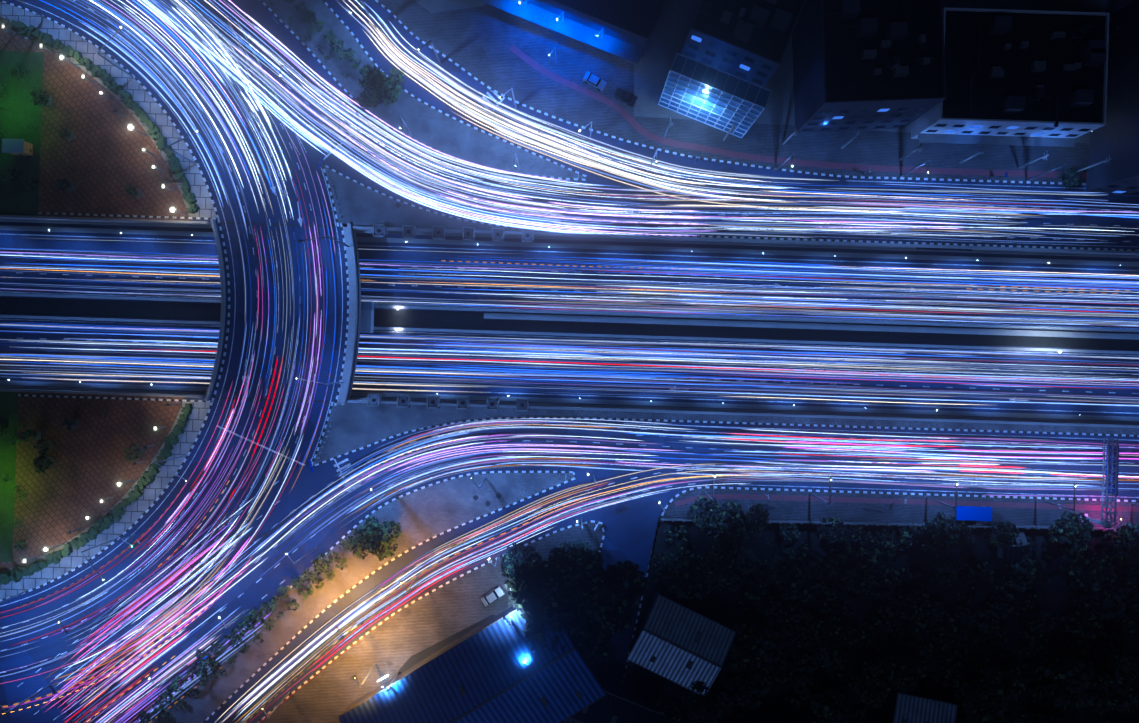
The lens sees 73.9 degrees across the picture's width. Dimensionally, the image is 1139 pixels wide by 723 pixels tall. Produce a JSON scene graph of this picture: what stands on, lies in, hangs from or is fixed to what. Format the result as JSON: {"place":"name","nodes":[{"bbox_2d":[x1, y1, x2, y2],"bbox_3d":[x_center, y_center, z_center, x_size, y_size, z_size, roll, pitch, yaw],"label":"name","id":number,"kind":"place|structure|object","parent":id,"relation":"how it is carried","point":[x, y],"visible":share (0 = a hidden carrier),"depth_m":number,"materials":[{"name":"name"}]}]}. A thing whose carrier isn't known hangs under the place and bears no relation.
{"place":"outdoors","nodes":[
{"label":"outdoors","id":0,"kind":"place"},
{"bbox_2d":[0,402,210,598],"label":"sidewalk","id":1,"kind":"structure","parent":0,"point":[137,509],"depth_m":143.77,"materials":[{"name":"tile"}]},
{"bbox_2d":[0,403,192,584],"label":"park hedge","id":2,"kind":"object","parent":1,"relation":"on","point":[15,575],"visible":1,"depth_m":142.89,"materials":[{"name":"green plant"}]},
{"bbox_2d":[0,2,216,217],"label":"sidewalk","id":3,"kind":"structure","parent":0,"point":[148,104],"depth_m":143.77,"materials":[{"name":"tile"}]},
{"bbox_2d":[0,16,198,213],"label":"park hedge","id":4,"kind":"object","parent":3,"relation":"on","point":[69,51],"visible":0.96,"depth_m":142.89,"materials":[{"name":"green plant"}]},
{"bbox_2d":[210,223,360,401],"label":"bridge deck","id":5,"kind":"structure","parent":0,"point":[326,301],"depth_m":143.92,"materials":[{"name":"asphalt"}]},
{"bbox_2d":[215,222,337,401],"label":"bridge expansion joints","id":6,"kind":"object","parent":5,"relation":"on","point":[283,225],"visible":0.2,"depth_m":143.91,"materials":[{"name":"grey metal"}]},
{"bbox_2d":[204,219,357,404],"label":"ring bridge parapets","id":7,"kind":"object","parent":5,"relation":"on","point":[223,313],"visible":1,"depth_m":143.02,"materials":[{"name":"concrete"}]},
{"bbox_2d":[337,224,352,404],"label":"bridge walkway","id":8,"kind":"structure","parent":5,"relation":"on","point":[350,323],"depth_m":143.77,"materials":[{"name":"concrete"}]},
{"bbox_2d":[260,522,602,722],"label":"sidewalk","id":9,"kind":"structure","parent":0,"point":[331,692],"depth_m":143.77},
{"bbox_2d":[338,594,605,722],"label":"building","id":10,"kind":"structure","parent":9,"relation":"on","point":[483,673],"depth_m":136.22,"materials":[{"name":"metal"}]},
{"bbox_2d":[481,586,504,605],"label":"parked car","id":11,"kind":"object","parent":9,"relation":"on","point":[496,593],"visible":1,"depth_m":142.83,"materials":[{"name":"grey paint"}]},
{"bbox_2d":[503,580,514,591],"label":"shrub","id":12,"kind":"object","parent":9,"relation":"on","point":[505,584],"visible":0.17,"depth_m":142.83,"materials":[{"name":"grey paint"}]},
{"bbox_2d":[0,0,1138,722],"bbox_3d":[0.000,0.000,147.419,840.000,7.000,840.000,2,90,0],"label":"road","id":13,"kind":"structure","parent":0,"point":[630,534],"depth_m":143.92,"materials":[{"name":"grey asphalt"}]},
{"bbox_2d":[0,391,17,561],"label":"park lawn","id":14,"kind":"structure","parent":13,"relation":"on","point":[8,407],"depth_m":143.74,"materials":[{"name":"green plant"}]},
{"bbox_2d":[0,51,42,215],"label":"park lawn","id":15,"kind":"structure","parent":13,"relation":"on","point":[20,114],"depth_m":143.74,"materials":[{"name":"green plant"}]},
{"bbox_2d":[2,138,32,155],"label":"park kiosk","id":16,"kind":"object","parent":15,"relation":"on","point":[16,146],"visible":1,"depth_m":141.00,"materials":[{"name":"metal"}]},
{"bbox_2d":[0,67,143,549],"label":"shrubs","id":17,"kind":"object","parent":13,"relation":"on","point":[28,433],"visible":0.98,"depth_m":141.80,"materials":[{"name":"green plant"}]},
{"bbox_2d":[0,392,184,570],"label":"park plaza","id":18,"kind":"structure","parent":13,"relation":"on","point":[80,478],"depth_m":143.76,"materials":[{"name":"tile"}]},
{"bbox_2d":[32,97,145,466],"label":"shrubs","id":19,"kind":"object","parent":18,"relation":"on","point":[72,137],"visible":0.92,"depth_m":143.41,"materials":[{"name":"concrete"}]},
{"bbox_2d":[0,30,189,220],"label":"park plaza","id":20,"kind":"structure","parent":13,"relation":"on","point":[105,158],"depth_m":143.76,"materials":[{"name":"tile"}]},
{"bbox_2d":[145,0,379,716],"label":"trees","id":21,"kind":"object","parent":13,"relation":"on","point":[337,549],"visible":0.23,"depth_m":143.32,"materials":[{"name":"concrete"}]},
{"bbox_2d":[150,473,573,722],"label":"traffic island","id":22,"kind":"structure","parent":13,"relation":"on","point":[422,515],"depth_m":143.77,"materials":[{"name":"concrete"}]},
{"bbox_2d":[262,0,585,178],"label":"traffic island","id":23,"kind":"structure","parent":13,"relation":"on","point":[432,127],"depth_m":143.77,"materials":[{"name":"concrete"}]},
{"bbox_2d":[272,15,1111,530],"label":"signs and poles","id":24,"kind":"object","parent":23,"relation":"on","point":[794,133],"visible":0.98,"depth_m":139.42,"materials":[{"name":"silver metal"}]},
{"bbox_2d":[391,615,495,678],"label":"paved yard","id":25,"kind":"structure","parent":13,"relation":"on","point":[413,660],"depth_m":143.75,"materials":[{"name":"concrete"}]},
{"bbox_2d":[414,0,484,12],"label":"building","id":26,"kind":"structure","parent":13,"relation":"on","point":[432,6],"depth_m":143.75,"materials":[{"name":"concrete"}]},
{"bbox_2d":[367,224,533,410],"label":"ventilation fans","id":27,"kind":"object","parent":13,"relation":"on","point":[404,399],"visible":0.83,"depth_m":142.67,"materials":[{"name":"grey metal"}]},
{"bbox_2d":[3,2,1120,708],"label":"lamp bulbs","id":28,"kind":"object","parent":13,"relation":"on","point":[477,244],"visible":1,"depth_m":138.37,"materials":[{"name":"white glass"}]},
{"bbox_2d":[0,0,1138,722],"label":"kerbs","id":29,"kind":"structure","parent":13,"relation":"on","point":[516,418],"depth_m":143.75,"materials":[{"name":"paint"}]},
{"bbox_2d":[0,0,1138,722],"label":"road paint","id":30,"kind":"object","parent":13,"relation":"on","point":[460,430],"visible":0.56,"depth_m":143.91,"materials":[{"name":"white paint"}]},
{"bbox_2d":[0,215,1138,427],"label":"highway","id":31,"kind":"structure","parent":13,"relation":"on","point":[658,326],"depth_m":150.67,"materials":[{"name":"asphalt"}]},
{"bbox_2d":[360,301,374,332],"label":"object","id":32,"kind":"object","parent":31,"relation":"on","point":[367,318],"visible":0.96,"depth_m":147.70,"materials":[{"name":"metal"}]},
{"bbox_2d":[0,0,1138,722],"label":"light trails","id":33,"kind":"object","parent":13,"relation":"on","point":[882,314],"visible":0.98,"depth_m":143.22,"materials":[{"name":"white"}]},
{"bbox_2d":[0,0,1138,717],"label":"lamp posts","id":34,"kind":"object","parent":13,"relation":"on","point":[344,382],"visible":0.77,"depth_m":137.03,"materials":[{"name":"grey metal"}]},
{"bbox_2d":[153,33,1094,683],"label":"manhole covers","id":35,"kind":"object","parent":13,"relation":"on","point":[633,431],"visible":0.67,"depth_m":143.91,"materials":[{"name":"grey metal"}]},
{"bbox_2d":[136,0,1138,722],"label":"trees","id":36,"kind":"object","parent":13,"relation":"on","point":[596,612],"visible":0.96,"depth_m":140.98,"materials":[{"name":"green plant"}]},
{"bbox_2d":[324,166,1111,250],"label":"island","id":37,"kind":"object","parent":13,"relation":"on","point":[359,204],"visible":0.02,"depth_m":143.77,"materials":[{"name":"concrete"}]},
{"bbox_2d":[121,46,562,679],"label":"street furniture","id":38,"kind":"object","parent":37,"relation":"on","point":[389,662],"visible":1,"depth_m":143.76,"materials":[{"name":"silver metal"}]},
{"bbox_2d":[313,402,1138,464],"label":"island","id":39,"kind":"object","parent":13,"relation":"on","point":[354,426],"visible":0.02,"depth_m":143.77,"materials":[{"name":"concrete"}]},
{"bbox_2d":[634,0,1133,142],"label":"plot","id":40,"kind":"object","parent":13,"relation":"on","point":[668,37],"visible":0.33,"depth_m":143.75,"materials":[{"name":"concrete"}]},
{"bbox_2d":[658,53,771,137],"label":"glass roof","id":41,"kind":"structure","parent":40,"relation":"on","point":[707,94],"depth_m":130.35,"materials":[{"name":"glass"}]},
{"bbox_2d":[911,7,1109,146],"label":"building","id":42,"kind":"structure","parent":40,"relation":"on","point":[1054,67],"depth_m":132.77,"materials":[{"name":"concrete"}]},
{"bbox_2d":[1086,0,1138,195],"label":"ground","id":43,"kind":"structure","parent":40,"relation":"on","point":[1116,137],"depth_m":136.65,"materials":[{"name":"concrete"}]},
{"bbox_2d":[631,517,1138,722],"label":"plot","id":44,"kind":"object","parent":13,"relation":"on","point":[723,606],"visible":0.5,"depth_m":143.75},
{"bbox_2d":[561,681,660,722],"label":"building","id":45,"kind":"structure","parent":44,"relation":"on","point":[615,705],"depth_m":138.44,"materials":[{"name":"concrete"}]},
{"bbox_2d":[626,591,735,697],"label":"building","id":46,"kind":"structure","parent":44,"relation":"on","point":[679,643],"depth_m":138.70,"materials":[{"name":"metal"}]},
{"bbox_2d":[734,715,834,722],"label":"building","id":47,"kind":"structure","parent":44,"relation":"on","point":[781,720],"depth_m":142.59,"materials":[{"name":"concrete"}]},
{"bbox_2d":[616,504,1137,595],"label":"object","id":48,"kind":"object","parent":44,"relation":"on","point":[1013,553],"visible":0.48,"depth_m":142.02,"materials":[{"name":"silver metal"}]},
{"bbox_2d":[882,687,957,722],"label":"building","id":49,"kind":"structure","parent":44,"relation":"on","point":[911,707],"depth_m":139.59,"materials":[{"name":"metal"}]},
{"bbox_2d":[378,0,1089,182],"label":"sidewalk","id":50,"kind":"structure","parent":0,"point":[477,42],"depth_m":143.77,"materials":[{"name":"concrete"}]},
{"bbox_2d":[478,0,664,63],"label":"building","id":51,"kind":"structure","parent":50,"relation":"on","point":[627,26],"depth_m":138.68,"materials":[{"name":"concrete"}]},
{"bbox_2d":[583,71,606,90],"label":"parked car","id":52,"kind":"object","parent":50,"relation":"on","point":[597,82],"visible":1,"depth_m":142.83,"materials":[{"name":"grey paint"}]},
{"bbox_2d":[613,87,637,105],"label":"parked car","id":53,"kind":"object","parent":50,"relation":"on","point":[629,98],"visible":1,"depth_m":142.71,"materials":[{"name":"grey paint"}]},
{"bbox_2d":[509,44,1138,511],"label":"cycle path paint","id":54,"kind":"object","parent":50,"relation":"on","point":[631,120],"visible":0.98,"depth_m":143.76,"materials":[{"name":"blue paint"}]},
{"bbox_2d":[681,0,805,86],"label":"building","id":55,"kind":"structure","parent":0,"point":[757,58],"depth_m":126.77,"materials":[{"name":"concrete"}]},
{"bbox_2d":[792,0,945,132],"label":"building","id":56,"kind":"structure","parent":0,"point":[831,57],"depth_m":127.77,"materials":[{"name":"concrete"}]},
{"bbox_2d":[622,488,1138,692],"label":"sidewalk","id":57,"kind":"structure","parent":0,"point":[842,511],"depth_m":143.77,"materials":[{"name":"concrete"}]},
{"bbox_2d":[1080,438,1118,526],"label":"pedestrian bridge","id":58,"kind":"structure","parent":57,"relation":"on","point":[1112,468],"depth_m":136.85,"materials":[{"name":"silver metal"}]},
{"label":"building","id":59,"kind":"object","parent":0,"visible":0},
{"bbox_2d":[700,0,1106,126],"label":"rooftop plant","id":60,"kind":"object","parent":59,"relation":"on","point":[1093,53],"visible":0.92,"depth_m":130.47,"materials":[{"name":"grey metal"}]}
]}

